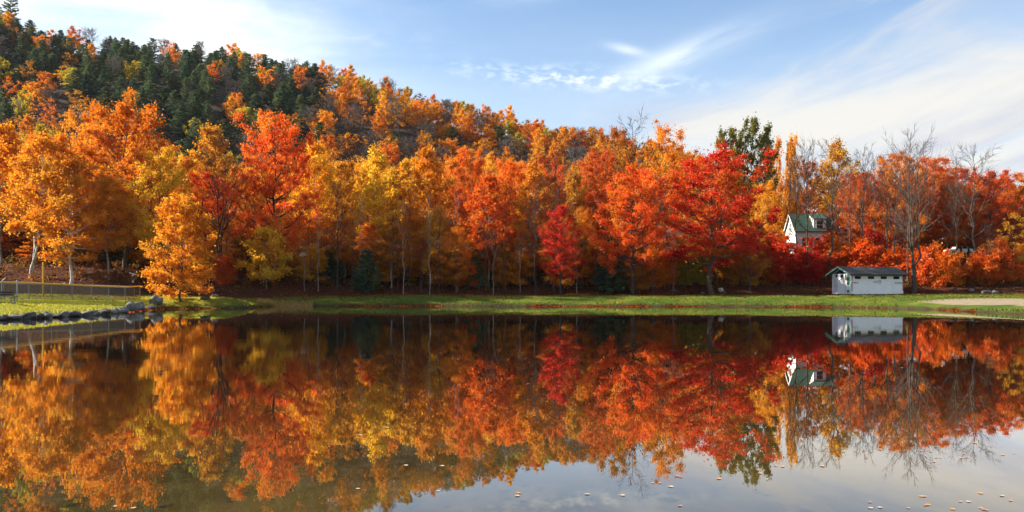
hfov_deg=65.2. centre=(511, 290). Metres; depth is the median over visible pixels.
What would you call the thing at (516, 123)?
hillside tree
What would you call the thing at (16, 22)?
hemlock tree
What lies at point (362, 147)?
hillside tree
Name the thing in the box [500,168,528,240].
aspen tree
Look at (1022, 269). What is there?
shrub
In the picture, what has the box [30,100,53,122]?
bare tree
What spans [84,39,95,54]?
hemlock tree
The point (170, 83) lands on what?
hemlock tree
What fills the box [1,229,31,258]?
shrub
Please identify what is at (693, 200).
broadleaf tree
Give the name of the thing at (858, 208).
maple tree
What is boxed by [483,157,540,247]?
maple tree
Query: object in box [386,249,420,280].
sapling
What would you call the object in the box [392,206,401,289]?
young bare tree
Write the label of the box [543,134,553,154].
hillside tree
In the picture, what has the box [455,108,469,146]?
hillside tree
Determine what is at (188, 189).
aspen tree
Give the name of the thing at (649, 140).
hillside tree
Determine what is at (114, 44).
hemlock tree
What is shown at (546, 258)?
aspen tree
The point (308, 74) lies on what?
hemlock tree
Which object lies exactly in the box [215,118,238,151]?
pine tree
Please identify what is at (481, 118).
bare tree
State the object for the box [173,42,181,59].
hemlock tree
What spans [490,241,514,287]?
sapling
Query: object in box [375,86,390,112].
hillside tree
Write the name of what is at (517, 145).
hillside tree
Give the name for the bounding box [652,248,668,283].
sapling
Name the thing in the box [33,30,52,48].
pine tree
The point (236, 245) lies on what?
hemlock tree
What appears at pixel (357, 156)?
hillside tree
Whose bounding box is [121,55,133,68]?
hemlock tree
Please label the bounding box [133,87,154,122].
hemlock tree
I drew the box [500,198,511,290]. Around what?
young bare tree
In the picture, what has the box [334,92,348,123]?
hillside tree
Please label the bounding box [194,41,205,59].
bare tree
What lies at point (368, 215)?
aspen tree
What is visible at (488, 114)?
hillside tree
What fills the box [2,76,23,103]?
hillside tree
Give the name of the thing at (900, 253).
shrub
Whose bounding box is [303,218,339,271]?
maple tree
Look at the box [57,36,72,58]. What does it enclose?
hemlock tree
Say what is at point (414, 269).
sapling
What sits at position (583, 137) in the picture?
hillside tree
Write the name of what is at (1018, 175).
broadleaf tree
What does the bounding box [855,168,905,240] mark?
maple tree
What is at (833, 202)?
aspen tree
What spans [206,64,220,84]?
hillside tree
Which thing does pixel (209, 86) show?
hemlock tree
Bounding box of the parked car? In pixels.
[943,246,972,254]
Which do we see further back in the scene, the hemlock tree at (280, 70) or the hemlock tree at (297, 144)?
the hemlock tree at (280, 70)
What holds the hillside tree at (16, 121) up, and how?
on the hillside
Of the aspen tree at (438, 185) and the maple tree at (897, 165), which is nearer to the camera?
the maple tree at (897, 165)
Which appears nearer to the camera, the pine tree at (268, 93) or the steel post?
the steel post
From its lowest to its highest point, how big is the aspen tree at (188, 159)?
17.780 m
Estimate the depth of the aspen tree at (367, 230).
103.44 m
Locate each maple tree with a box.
[59,98,199,273]
[110,162,143,226]
[135,189,219,301]
[164,171,240,253]
[215,108,326,284]
[235,181,268,238]
[241,166,275,228]
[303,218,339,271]
[400,156,426,183]
[420,208,452,267]
[443,145,497,248]
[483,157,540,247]
[484,235,515,273]
[511,161,552,247]
[534,204,586,294]
[546,178,593,250]
[569,158,595,242]
[572,145,618,241]
[581,160,681,294]
[588,169,630,240]
[618,176,654,247]
[643,140,791,293]
[660,191,682,229]
[724,218,773,290]
[736,182,782,231]
[822,170,891,244]
[848,183,882,237]
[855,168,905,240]
[866,149,938,247]
[876,180,935,251]
[901,154,974,247]
[933,164,992,259]
[945,167,1023,249]
[967,180,1011,242]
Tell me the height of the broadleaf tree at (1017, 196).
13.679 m
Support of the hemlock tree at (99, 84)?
on the hillside
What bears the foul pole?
on the lawn at (640, 300)
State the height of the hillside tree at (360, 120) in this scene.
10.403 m
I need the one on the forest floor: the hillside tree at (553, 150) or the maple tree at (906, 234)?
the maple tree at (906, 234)
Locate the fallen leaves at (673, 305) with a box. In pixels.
[129,303,975,311]
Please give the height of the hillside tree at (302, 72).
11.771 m
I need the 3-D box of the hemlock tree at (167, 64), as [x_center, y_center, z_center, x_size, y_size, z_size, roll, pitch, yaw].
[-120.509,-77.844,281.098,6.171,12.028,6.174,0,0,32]
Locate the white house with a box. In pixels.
[784,214,839,254]
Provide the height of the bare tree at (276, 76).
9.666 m
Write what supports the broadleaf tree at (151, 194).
on the forest floor
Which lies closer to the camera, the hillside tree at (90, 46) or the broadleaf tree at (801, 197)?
the broadleaf tree at (801, 197)
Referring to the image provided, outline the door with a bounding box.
[834,278,837,293]
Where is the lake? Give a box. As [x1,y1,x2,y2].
[0,306,1023,511]
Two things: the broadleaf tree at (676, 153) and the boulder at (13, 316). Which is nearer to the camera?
the boulder at (13, 316)
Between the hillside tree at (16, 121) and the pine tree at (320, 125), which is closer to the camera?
the hillside tree at (16, 121)
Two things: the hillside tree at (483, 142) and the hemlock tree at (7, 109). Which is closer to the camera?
the hemlock tree at (7, 109)
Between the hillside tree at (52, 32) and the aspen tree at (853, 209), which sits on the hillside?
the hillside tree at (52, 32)
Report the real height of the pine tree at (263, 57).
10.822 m
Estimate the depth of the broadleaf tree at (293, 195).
122.43 m
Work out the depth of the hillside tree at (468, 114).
289.48 m
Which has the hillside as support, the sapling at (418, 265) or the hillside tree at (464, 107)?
the hillside tree at (464, 107)
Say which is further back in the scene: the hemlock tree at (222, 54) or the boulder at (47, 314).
the hemlock tree at (222, 54)
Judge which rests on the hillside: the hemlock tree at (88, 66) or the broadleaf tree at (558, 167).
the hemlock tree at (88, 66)
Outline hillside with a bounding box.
[0,30,909,257]
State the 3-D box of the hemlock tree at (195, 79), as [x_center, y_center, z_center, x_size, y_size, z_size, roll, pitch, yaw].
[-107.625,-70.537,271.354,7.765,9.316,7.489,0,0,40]
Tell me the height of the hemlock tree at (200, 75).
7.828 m
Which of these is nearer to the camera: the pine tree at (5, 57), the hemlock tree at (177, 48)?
the pine tree at (5, 57)
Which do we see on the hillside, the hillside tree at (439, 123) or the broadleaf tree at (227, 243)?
the hillside tree at (439, 123)
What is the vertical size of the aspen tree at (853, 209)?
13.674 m
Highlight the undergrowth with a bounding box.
[0,251,1023,287]
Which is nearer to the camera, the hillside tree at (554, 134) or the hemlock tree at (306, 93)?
the hemlock tree at (306, 93)
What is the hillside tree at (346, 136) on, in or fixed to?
on the hillside
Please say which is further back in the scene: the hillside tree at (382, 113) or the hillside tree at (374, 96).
the hillside tree at (374, 96)
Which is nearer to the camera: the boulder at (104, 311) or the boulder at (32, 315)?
the boulder at (32, 315)
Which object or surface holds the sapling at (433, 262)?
on the forest floor
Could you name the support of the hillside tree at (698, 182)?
on the hillside
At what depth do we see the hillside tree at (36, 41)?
298.75 m
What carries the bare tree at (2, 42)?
on the hillside
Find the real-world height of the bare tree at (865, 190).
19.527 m
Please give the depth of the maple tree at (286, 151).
99.52 m
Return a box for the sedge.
[257,298,312,305]
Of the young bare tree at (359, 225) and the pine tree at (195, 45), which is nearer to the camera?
the young bare tree at (359, 225)
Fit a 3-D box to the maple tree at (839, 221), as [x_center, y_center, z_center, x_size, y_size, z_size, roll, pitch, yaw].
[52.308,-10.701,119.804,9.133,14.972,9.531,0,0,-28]
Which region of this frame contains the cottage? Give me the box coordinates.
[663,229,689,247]
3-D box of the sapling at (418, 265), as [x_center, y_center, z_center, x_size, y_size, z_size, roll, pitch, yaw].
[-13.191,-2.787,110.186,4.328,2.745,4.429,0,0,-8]
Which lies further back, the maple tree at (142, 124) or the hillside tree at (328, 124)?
the hillside tree at (328, 124)
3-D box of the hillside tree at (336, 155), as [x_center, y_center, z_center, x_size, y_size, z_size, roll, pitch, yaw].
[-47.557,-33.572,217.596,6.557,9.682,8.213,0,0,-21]
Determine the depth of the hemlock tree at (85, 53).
286.88 m
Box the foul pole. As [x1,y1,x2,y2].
[42,262,43,282]
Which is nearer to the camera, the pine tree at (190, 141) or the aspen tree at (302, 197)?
the aspen tree at (302, 197)
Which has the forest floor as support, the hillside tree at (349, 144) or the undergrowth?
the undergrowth
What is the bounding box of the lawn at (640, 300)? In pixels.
[0,294,1023,317]
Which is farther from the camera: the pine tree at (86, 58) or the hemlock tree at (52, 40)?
the hemlock tree at (52, 40)
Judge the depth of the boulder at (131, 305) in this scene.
65.46 m
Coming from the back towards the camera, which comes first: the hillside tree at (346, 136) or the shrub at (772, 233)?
the hillside tree at (346, 136)
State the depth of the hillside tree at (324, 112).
255.84 m
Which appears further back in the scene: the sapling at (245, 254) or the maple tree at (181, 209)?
the sapling at (245, 254)
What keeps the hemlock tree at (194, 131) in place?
on the hillside
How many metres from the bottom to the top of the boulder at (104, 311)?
0.566 m
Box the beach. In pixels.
[917,298,1023,305]
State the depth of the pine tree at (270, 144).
226.66 m
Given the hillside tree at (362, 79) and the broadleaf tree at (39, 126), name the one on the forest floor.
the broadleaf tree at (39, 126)
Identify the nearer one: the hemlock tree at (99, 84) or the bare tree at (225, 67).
the hemlock tree at (99, 84)
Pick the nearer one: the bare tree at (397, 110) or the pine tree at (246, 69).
the bare tree at (397, 110)
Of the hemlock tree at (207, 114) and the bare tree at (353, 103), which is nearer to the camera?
the hemlock tree at (207, 114)
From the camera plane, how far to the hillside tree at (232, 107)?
249.40 m
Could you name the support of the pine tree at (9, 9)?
on the hillside
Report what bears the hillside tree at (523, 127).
on the hillside
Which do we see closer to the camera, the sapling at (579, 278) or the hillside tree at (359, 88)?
the sapling at (579, 278)
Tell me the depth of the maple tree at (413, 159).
137.28 m
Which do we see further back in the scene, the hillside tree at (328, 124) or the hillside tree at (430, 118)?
the hillside tree at (430, 118)
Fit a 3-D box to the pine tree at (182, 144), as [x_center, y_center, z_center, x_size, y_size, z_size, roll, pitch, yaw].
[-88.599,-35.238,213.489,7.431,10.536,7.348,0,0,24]
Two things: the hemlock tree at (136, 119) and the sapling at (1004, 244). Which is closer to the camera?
the sapling at (1004, 244)
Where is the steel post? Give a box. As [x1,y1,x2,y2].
[16,280,17,300]
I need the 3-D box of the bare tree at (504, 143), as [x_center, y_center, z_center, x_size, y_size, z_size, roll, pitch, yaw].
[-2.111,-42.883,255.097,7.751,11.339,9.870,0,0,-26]
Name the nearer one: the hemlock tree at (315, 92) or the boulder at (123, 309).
the boulder at (123, 309)
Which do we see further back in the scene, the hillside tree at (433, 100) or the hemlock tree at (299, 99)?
the hillside tree at (433, 100)
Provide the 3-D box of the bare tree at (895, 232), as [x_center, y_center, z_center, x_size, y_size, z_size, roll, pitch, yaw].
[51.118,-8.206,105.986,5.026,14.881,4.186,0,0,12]
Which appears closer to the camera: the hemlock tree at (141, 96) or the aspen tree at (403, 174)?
the aspen tree at (403, 174)
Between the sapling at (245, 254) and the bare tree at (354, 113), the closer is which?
the sapling at (245, 254)
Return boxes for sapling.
[13,240,49,258]
[71,243,91,258]
[103,249,124,257]
[207,248,222,260]
[231,224,297,288]
[235,245,258,262]
[246,255,271,281]
[263,239,285,268]
[285,253,304,277]
[294,242,329,282]
[325,238,355,269]
[335,248,354,276]
[368,257,396,283]
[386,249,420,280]
[399,262,421,281]
[410,261,427,278]
[420,248,444,284]
[425,250,462,289]
[444,248,470,286]
[452,248,478,288]
[462,247,484,281]
[481,262,495,279]
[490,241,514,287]
[500,250,536,286]
[529,260,561,276]
[541,247,587,290]
[570,260,589,282]
[616,245,638,285]
[620,247,658,293]
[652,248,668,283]
[963,262,997,281]
[976,240,1003,252]
[991,235,1019,281]
[999,252,1023,283]
[1005,240,1023,258]
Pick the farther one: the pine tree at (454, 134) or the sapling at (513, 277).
the pine tree at (454, 134)
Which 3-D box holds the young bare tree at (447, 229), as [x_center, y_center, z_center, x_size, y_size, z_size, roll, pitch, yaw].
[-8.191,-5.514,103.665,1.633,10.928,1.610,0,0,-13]
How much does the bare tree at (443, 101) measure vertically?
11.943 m
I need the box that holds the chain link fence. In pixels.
[0,281,140,300]
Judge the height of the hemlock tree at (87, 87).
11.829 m
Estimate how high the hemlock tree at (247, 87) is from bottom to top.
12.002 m
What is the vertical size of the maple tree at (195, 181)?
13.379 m
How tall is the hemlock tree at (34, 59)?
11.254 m
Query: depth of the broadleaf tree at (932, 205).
124.42 m
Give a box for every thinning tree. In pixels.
[227,173,265,277]
[986,213,1023,281]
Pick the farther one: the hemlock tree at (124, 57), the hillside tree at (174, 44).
the hillside tree at (174, 44)
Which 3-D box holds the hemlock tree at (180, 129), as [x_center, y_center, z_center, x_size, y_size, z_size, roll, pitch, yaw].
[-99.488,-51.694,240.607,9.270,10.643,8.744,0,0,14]
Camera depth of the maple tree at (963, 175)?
125.19 m
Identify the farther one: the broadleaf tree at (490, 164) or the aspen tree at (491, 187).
the broadleaf tree at (490, 164)
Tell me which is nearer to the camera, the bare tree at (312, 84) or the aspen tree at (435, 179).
the aspen tree at (435, 179)
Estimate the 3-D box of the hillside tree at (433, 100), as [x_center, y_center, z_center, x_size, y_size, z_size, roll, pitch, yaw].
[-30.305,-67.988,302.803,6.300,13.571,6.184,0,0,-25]
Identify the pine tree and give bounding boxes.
[0,0,20,32]
[0,52,18,79]
[0,86,15,120]
[9,24,26,51]
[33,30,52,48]
[59,69,89,100]
[60,37,78,66]
[76,44,85,64]
[78,54,100,84]
[93,51,109,75]
[93,86,115,114]
[96,48,107,68]
[97,39,111,54]
[101,55,119,83]
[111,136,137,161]
[130,50,142,72]
[133,59,153,87]
[148,38,158,60]
[149,128,162,146]
[173,139,190,165]
[183,135,199,159]
[190,44,204,64]
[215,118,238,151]
[230,114,250,142]
[235,127,259,154]
[237,53,260,82]
[237,63,255,88]
[239,53,253,71]
[250,108,262,137]
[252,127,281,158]
[255,83,278,105]
[258,54,271,72]
[265,91,288,116]
[288,124,305,147]
[292,75,308,94]
[305,95,319,118]
[306,121,328,143]
[392,132,405,161]
[429,118,446,137]
[441,126,460,153]
[471,145,479,161]
[492,126,506,150]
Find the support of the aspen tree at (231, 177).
on the forest floor
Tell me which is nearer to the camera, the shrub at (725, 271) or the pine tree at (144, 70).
the shrub at (725, 271)
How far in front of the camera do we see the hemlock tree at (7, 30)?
311.05 m
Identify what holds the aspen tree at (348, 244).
on the forest floor
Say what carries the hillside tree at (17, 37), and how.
on the hillside
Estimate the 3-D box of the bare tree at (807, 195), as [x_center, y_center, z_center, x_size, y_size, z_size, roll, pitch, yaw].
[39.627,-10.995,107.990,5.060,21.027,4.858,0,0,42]
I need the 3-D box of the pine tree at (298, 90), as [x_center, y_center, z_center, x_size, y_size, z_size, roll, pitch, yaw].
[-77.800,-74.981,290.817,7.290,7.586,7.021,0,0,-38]
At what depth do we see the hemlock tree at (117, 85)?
263.44 m
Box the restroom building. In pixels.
[825,266,909,294]
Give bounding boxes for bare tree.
[0,34,8,55]
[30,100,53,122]
[38,87,63,120]
[79,26,98,45]
[97,36,121,52]
[104,53,126,83]
[155,37,173,52]
[155,54,179,69]
[193,129,248,267]
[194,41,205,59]
[218,64,236,90]
[222,77,250,94]
[233,131,259,155]
[251,152,270,174]
[265,71,283,89]
[283,57,302,76]
[298,78,317,92]
[300,242,306,291]
[301,106,321,131]
[306,210,312,293]
[313,209,323,291]
[318,95,338,115]
[319,64,340,88]
[324,207,330,280]
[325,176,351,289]
[335,118,358,135]
[343,104,363,133]
[344,99,359,123]
[347,207,355,285]
[353,144,372,162]
[354,196,364,284]
[360,128,384,152]
[378,79,395,89]
[379,77,395,93]
[383,93,397,126]
[383,100,410,133]
[386,212,399,292]
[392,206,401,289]
[396,197,408,293]
[397,136,419,158]
[403,197,414,287]
[415,121,436,141]
[415,229,430,293]
[424,194,435,294]
[432,146,450,162]
[435,111,451,124]
[435,196,444,293]
[437,99,451,115]
[442,207,452,286]
[444,101,455,121]
[454,192,462,289]
[474,114,488,134]
[476,221,484,293]
[478,190,490,289]
[480,150,494,159]
[489,231,497,294]
[492,235,500,289]
[495,147,517,160]
[496,138,520,162]
[499,135,515,147]
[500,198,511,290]
[513,154,530,162]
[515,236,523,291]
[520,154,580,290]
[523,185,544,294]
[539,236,546,288]
[563,156,584,172]
[564,134,582,153]
[565,145,584,160]
[571,145,586,159]
[572,229,584,293]
[615,105,660,215]
[651,176,667,248]
[779,149,805,247]
[788,135,824,283]
[813,137,850,278]
[837,153,861,243]
[847,144,879,237]
[857,153,884,231]
[866,155,898,251]
[874,122,948,292]
[879,172,910,264]
[892,159,924,285]
[938,159,974,251]
[943,141,1014,281]
[976,223,1002,285]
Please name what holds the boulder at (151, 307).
on the lawn at (640, 300)
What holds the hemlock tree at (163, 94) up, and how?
on the hillside
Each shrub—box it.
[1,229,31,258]
[15,232,41,254]
[31,236,75,259]
[71,231,108,259]
[114,226,166,263]
[209,252,239,284]
[641,244,683,287]
[664,234,719,285]
[709,228,772,285]
[756,225,790,267]
[757,228,810,283]
[781,246,824,283]
[791,230,861,277]
[833,234,891,266]
[858,222,892,262]
[872,244,924,281]
[906,240,950,286]
[908,239,950,252]
[916,247,975,287]
[965,246,1008,286]
[1002,245,1023,281]
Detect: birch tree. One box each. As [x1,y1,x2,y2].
[0,126,78,275]
[25,153,124,283]
[556,168,593,257]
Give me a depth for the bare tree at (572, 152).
256.50 m
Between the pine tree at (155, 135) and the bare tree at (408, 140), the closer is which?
the pine tree at (155, 135)
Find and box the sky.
[0,0,1023,238]
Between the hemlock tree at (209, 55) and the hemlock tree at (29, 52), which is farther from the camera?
the hemlock tree at (209, 55)
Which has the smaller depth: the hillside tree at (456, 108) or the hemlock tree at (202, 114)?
the hemlock tree at (202, 114)
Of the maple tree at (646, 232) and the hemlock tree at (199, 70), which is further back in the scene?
the hemlock tree at (199, 70)
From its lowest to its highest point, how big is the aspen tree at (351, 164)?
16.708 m
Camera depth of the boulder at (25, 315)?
49.22 m
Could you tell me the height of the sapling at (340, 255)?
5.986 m
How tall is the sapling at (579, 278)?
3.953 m
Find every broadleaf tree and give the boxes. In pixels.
[0,145,27,228]
[2,120,84,226]
[55,99,120,223]
[84,150,118,223]
[100,142,122,220]
[117,143,196,281]
[155,148,192,221]
[208,214,248,259]
[251,181,291,228]
[262,180,305,225]
[264,212,308,260]
[351,157,384,240]
[397,162,429,242]
[434,226,476,291]
[468,157,499,253]
[472,168,508,227]
[541,159,570,233]
[567,208,597,287]
[589,125,639,215]
[617,152,644,218]
[634,154,661,236]
[634,166,671,246]
[636,118,700,228]
[678,186,702,224]
[694,173,731,239]
[713,220,737,267]
[744,180,786,251]
[748,178,787,226]
[789,155,827,213]
[919,181,945,246]
[945,179,992,264]
[982,181,1023,242]
[999,188,1023,239]
[1007,172,1023,237]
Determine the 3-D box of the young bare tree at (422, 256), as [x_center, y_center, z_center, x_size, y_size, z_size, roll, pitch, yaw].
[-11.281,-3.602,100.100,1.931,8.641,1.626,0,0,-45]
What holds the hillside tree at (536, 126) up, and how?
on the hillside
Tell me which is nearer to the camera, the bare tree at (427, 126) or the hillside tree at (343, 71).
the bare tree at (427, 126)
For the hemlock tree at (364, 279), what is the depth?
100.66 m
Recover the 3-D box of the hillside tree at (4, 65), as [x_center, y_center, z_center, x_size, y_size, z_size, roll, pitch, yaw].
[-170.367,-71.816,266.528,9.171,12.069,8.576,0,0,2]
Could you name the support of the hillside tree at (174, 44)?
on the hillside
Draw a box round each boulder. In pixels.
[8,314,22,319]
[19,313,30,318]
[27,312,36,318]
[36,313,44,317]
[41,311,51,317]
[53,313,62,317]
[61,311,69,316]
[69,310,80,316]
[81,310,97,315]
[99,308,110,314]
[110,307,119,313]
[118,307,128,312]
[125,300,136,310]
[135,301,144,309]
[147,305,155,309]
[148,295,162,305]
[200,296,210,299]
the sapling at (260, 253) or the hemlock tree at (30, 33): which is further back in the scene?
the hemlock tree at (30, 33)
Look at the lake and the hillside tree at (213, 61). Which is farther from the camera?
the hillside tree at (213, 61)
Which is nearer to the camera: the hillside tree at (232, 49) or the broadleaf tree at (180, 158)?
the broadleaf tree at (180, 158)
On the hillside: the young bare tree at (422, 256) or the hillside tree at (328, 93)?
the hillside tree at (328, 93)
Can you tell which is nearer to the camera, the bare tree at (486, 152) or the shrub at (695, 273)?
the shrub at (695, 273)
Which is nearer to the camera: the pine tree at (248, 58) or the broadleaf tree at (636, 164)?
the broadleaf tree at (636, 164)
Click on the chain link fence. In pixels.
(41, 290)
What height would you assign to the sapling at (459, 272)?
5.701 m
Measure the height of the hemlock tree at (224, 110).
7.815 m
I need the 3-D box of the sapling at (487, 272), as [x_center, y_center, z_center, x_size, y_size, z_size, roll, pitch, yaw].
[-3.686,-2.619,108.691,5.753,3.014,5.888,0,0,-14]
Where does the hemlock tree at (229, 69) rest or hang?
on the hillside
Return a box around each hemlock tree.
[0,17,10,35]
[0,22,12,44]
[0,97,14,126]
[6,17,24,41]
[9,64,30,93]
[10,33,29,63]
[18,44,38,66]
[24,20,39,34]
[24,24,36,50]
[24,37,36,60]
[24,48,46,79]
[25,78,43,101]
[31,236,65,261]
[33,40,51,68]
[35,50,49,74]
[38,52,60,78]
[48,35,61,50]
[49,47,63,65]
[50,30,63,51]
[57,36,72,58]
[74,70,95,103]
[78,48,93,73]
[82,63,99,98]
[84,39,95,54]
[93,70,109,103]
[95,76,110,95]
[98,237,135,261]
[99,124,114,152]
[102,103,116,137]
[107,78,133,106]
[108,39,125,67]
[109,37,122,62]
[111,76,126,98]
[112,75,134,96]
[114,47,133,76]
[114,89,131,116]
[120,40,132,59]
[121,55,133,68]
[124,110,149,136]
[126,106,144,131]
[127,41,137,57]
[127,78,140,105]
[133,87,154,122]
[135,55,155,79]
[135,80,162,109]
[139,46,154,65]
[139,63,162,95]
[146,43,156,66]
[149,110,167,136]
[153,53,165,76]
[153,87,172,112]
[159,71,183,98]
[160,52,177,83]
[160,90,187,121]
[166,101,193,135]
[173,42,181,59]
[174,64,190,90]
[174,77,194,111]
[177,49,196,74]
[182,51,196,78]
[184,89,204,118]
[187,69,201,94]
[188,87,215,109]
[189,50,201,67]
[189,117,202,151]
[190,63,210,83]
[193,69,215,88]
[196,70,211,93]
[196,101,216,127]
[200,104,215,136]
[202,53,212,70]
[203,77,220,102]
[206,52,221,77]
[217,46,228,72]
[220,55,237,81]
[220,57,240,86]
[220,94,239,117]
[225,235,245,261]
[231,51,241,77]
[238,72,255,96]
[238,74,260,107]
[246,94,265,115]
[255,60,268,76]
[263,58,275,82]
[269,68,288,89]
[271,82,294,111]
[273,63,285,81]
[279,61,288,80]
[282,98,300,125]
[283,74,301,104]
[291,104,312,133]
[292,94,308,118]
[292,139,308,166]
[301,60,317,89]
[301,86,311,108]
[308,88,325,109]
[309,63,326,90]
[314,72,332,92]
[315,245,346,282]
[349,248,384,292]
[461,257,486,288]
[589,233,631,293]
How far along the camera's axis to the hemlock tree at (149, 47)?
305.20 m
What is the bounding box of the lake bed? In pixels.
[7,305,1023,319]
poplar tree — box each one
[714,112,781,223]
[768,132,801,230]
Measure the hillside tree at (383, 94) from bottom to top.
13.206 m
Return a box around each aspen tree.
[0,121,38,266]
[25,128,88,215]
[75,172,143,279]
[115,133,146,204]
[134,160,162,217]
[168,156,200,209]
[181,177,205,245]
[182,120,249,230]
[221,163,253,228]
[237,235,263,248]
[263,154,288,219]
[286,133,345,277]
[286,172,324,238]
[292,210,312,253]
[310,162,346,227]
[317,159,366,240]
[325,214,360,282]
[328,157,370,236]
[346,141,408,276]
[348,222,391,277]
[349,160,382,229]
[368,214,418,287]
[369,165,404,240]
[382,159,422,237]
[397,216,424,272]
[398,142,457,278]
[418,161,443,241]
[418,179,444,242]
[433,165,469,236]
[438,156,470,240]
[456,173,515,286]
[460,223,497,280]
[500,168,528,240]
[507,156,559,279]
[507,229,549,277]
[535,171,563,232]
[535,229,573,287]
[580,166,617,224]
[580,225,616,272]
[616,209,644,248]
[677,206,722,259]
[708,167,751,237]
[793,189,827,213]
[811,135,863,219]
[825,179,843,229]
[837,179,858,235]
[925,180,979,254]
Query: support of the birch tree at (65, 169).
on the forest floor
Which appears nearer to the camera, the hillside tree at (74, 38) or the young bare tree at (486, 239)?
the young bare tree at (486, 239)
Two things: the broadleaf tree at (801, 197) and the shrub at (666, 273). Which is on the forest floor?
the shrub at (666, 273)
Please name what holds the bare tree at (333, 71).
on the hillside
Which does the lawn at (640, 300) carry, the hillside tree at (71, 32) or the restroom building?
the restroom building
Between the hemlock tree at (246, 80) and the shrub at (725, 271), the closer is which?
the shrub at (725, 271)
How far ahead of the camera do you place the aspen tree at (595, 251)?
106.26 m
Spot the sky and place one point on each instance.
(861, 71)
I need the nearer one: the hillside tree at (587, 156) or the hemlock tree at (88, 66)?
the hillside tree at (587, 156)
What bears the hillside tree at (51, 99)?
on the hillside
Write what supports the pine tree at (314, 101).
on the hillside
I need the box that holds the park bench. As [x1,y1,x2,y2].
[0,291,17,303]
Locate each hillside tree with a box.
[0,14,6,27]
[0,57,18,86]
[1,11,14,31]
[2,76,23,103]
[6,116,28,147]
[10,26,26,51]
[10,88,34,120]
[13,114,37,142]
[17,61,40,84]
[20,81,48,113]
[22,106,46,132]
[30,35,50,51]
[35,98,58,132]
[36,71,55,100]
[40,95,61,116]
[42,119,61,137]
[45,29,56,45]
[50,112,73,141]
[53,64,71,80]
[60,67,77,90]
[62,25,85,45]
[62,52,78,67]
[64,35,79,53]
[65,89,90,116]
[69,99,88,124]
[83,42,98,60]
[122,60,146,80]
[122,87,144,106]
[162,43,181,57]
[164,48,181,68]
[178,119,204,138]
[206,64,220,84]
[209,59,226,83]
[220,150,242,167]
[222,96,235,128]
[224,42,241,59]
[228,93,246,112]
[229,107,255,128]
[235,48,245,67]
[237,50,243,69]
[238,152,262,173]
[251,52,262,69]
[253,67,269,90]
[256,66,275,96]
[285,112,305,133]
[293,65,310,94]
[304,113,326,133]
[306,103,326,120]
[312,111,337,139]
[313,125,341,158]
[315,109,334,128]
[316,62,327,73]
[317,71,335,100]
[318,60,329,78]
[318,134,339,159]
[319,85,334,110]
[322,146,334,165]
[325,65,334,86]
[329,86,352,107]
[329,150,348,165]
[330,133,358,159]
[333,76,347,93]
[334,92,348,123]
[335,68,347,84]
[335,137,353,162]
[342,69,354,95]
[342,106,358,135]
[346,116,370,146]
[346,134,369,159]
[347,77,363,93]
[348,64,357,82]
[351,79,363,113]
[354,155,368,175]
[358,75,370,95]
[358,101,371,127]
[362,81,376,109]
[362,87,379,115]
[363,84,378,112]
[371,88,392,110]
[371,108,387,129]
[372,110,386,139]
[372,119,397,140]
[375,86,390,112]
[375,90,390,116]
[376,137,399,164]
[379,142,402,169]
[382,134,397,154]
[383,97,413,132]
[384,81,393,116]
[392,88,408,113]
[394,138,414,162]
[398,101,417,134]
[401,86,417,100]
[402,86,411,102]
[404,99,418,120]
[409,99,427,132]
[412,142,436,160]
[413,92,425,102]
[414,114,433,134]
[415,130,439,154]
[416,98,437,125]
[426,93,438,116]
[429,102,446,124]
[430,140,448,160]
[431,118,450,138]
[436,137,459,160]
[437,123,458,140]
[437,127,450,144]
[438,154,451,166]
[451,100,458,119]
[451,101,465,139]
[454,100,473,122]
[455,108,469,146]
[455,145,468,161]
[460,128,481,147]
[464,116,477,146]
[465,103,479,123]
[466,112,474,138]
[468,104,477,124]
[472,138,494,158]
[477,105,496,127]
[478,104,493,126]
[478,137,500,159]
[479,127,496,151]
[480,123,491,139]
[484,151,498,174]
[490,117,505,136]
[492,156,503,173]
[493,109,505,129]
[493,147,507,165]
[500,146,515,168]
[501,120,516,148]
[504,105,514,129]
[504,131,528,151]
[508,140,528,161]
[509,134,525,159]
[510,117,521,150]
[520,119,536,143]
[520,125,531,138]
[521,123,544,145]
[522,124,534,155]
[525,151,551,169]
[527,124,545,154]
[530,132,544,157]
[531,146,544,161]
[532,118,542,137]
[536,155,550,176]
[540,126,554,149]
[543,131,559,149]
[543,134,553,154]
[547,140,561,168]
[548,151,564,168]
[556,125,572,154]
[559,147,569,166]
[567,126,581,149]
[577,129,589,151]
[581,125,597,152]
[581,153,594,166]
[591,127,603,147]
[616,127,626,146]
[632,149,644,167]
[641,145,649,161]
[646,139,652,150]
[663,157,681,172]
[667,164,682,182]
[681,152,691,174]
[689,167,708,193]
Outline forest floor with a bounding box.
[0,256,1023,297]
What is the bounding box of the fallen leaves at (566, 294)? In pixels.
[0,260,1023,306]
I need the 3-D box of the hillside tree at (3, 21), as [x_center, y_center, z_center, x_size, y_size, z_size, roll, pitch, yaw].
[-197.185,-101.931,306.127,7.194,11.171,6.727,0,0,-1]
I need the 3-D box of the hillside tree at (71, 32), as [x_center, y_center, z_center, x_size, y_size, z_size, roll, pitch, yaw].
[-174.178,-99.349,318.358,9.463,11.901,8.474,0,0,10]
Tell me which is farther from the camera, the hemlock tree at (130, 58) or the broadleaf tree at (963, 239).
the hemlock tree at (130, 58)
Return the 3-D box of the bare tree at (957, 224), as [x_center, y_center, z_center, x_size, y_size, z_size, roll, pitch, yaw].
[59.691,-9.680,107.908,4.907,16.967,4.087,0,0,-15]
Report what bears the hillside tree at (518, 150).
on the hillside

